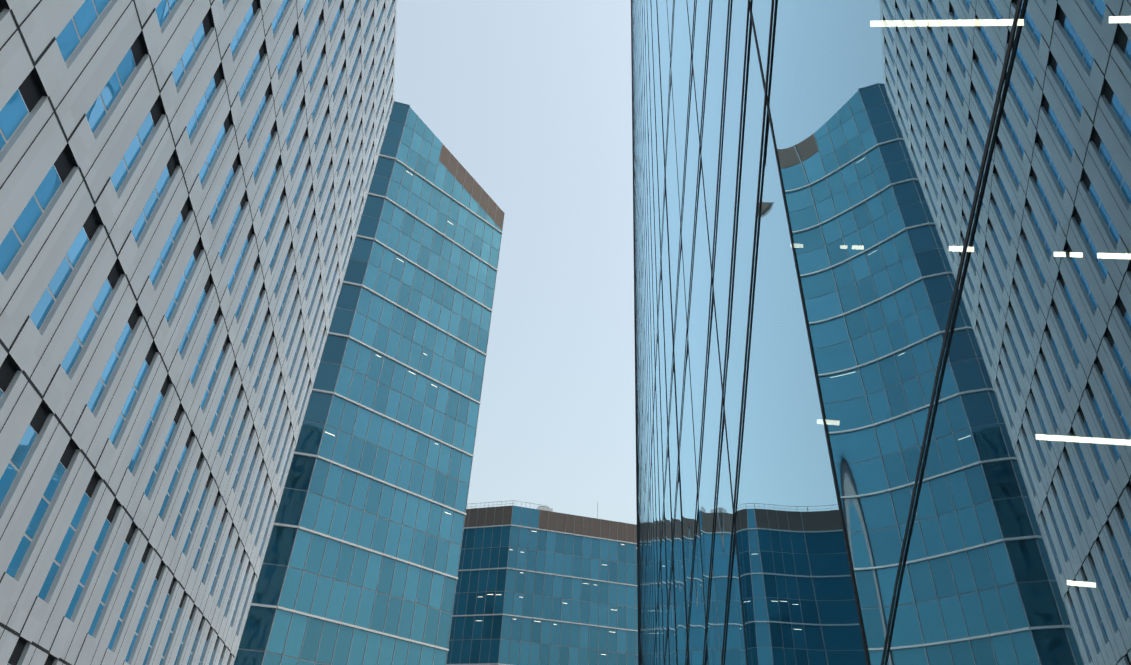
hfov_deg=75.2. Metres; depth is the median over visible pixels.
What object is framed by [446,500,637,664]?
building
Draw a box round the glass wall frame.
[631,0,1022,664]
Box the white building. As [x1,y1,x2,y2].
[0,0,396,664]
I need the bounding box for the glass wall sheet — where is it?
[632,0,1130,664]
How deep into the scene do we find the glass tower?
77.57 m
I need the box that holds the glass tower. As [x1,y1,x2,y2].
[234,101,504,664]

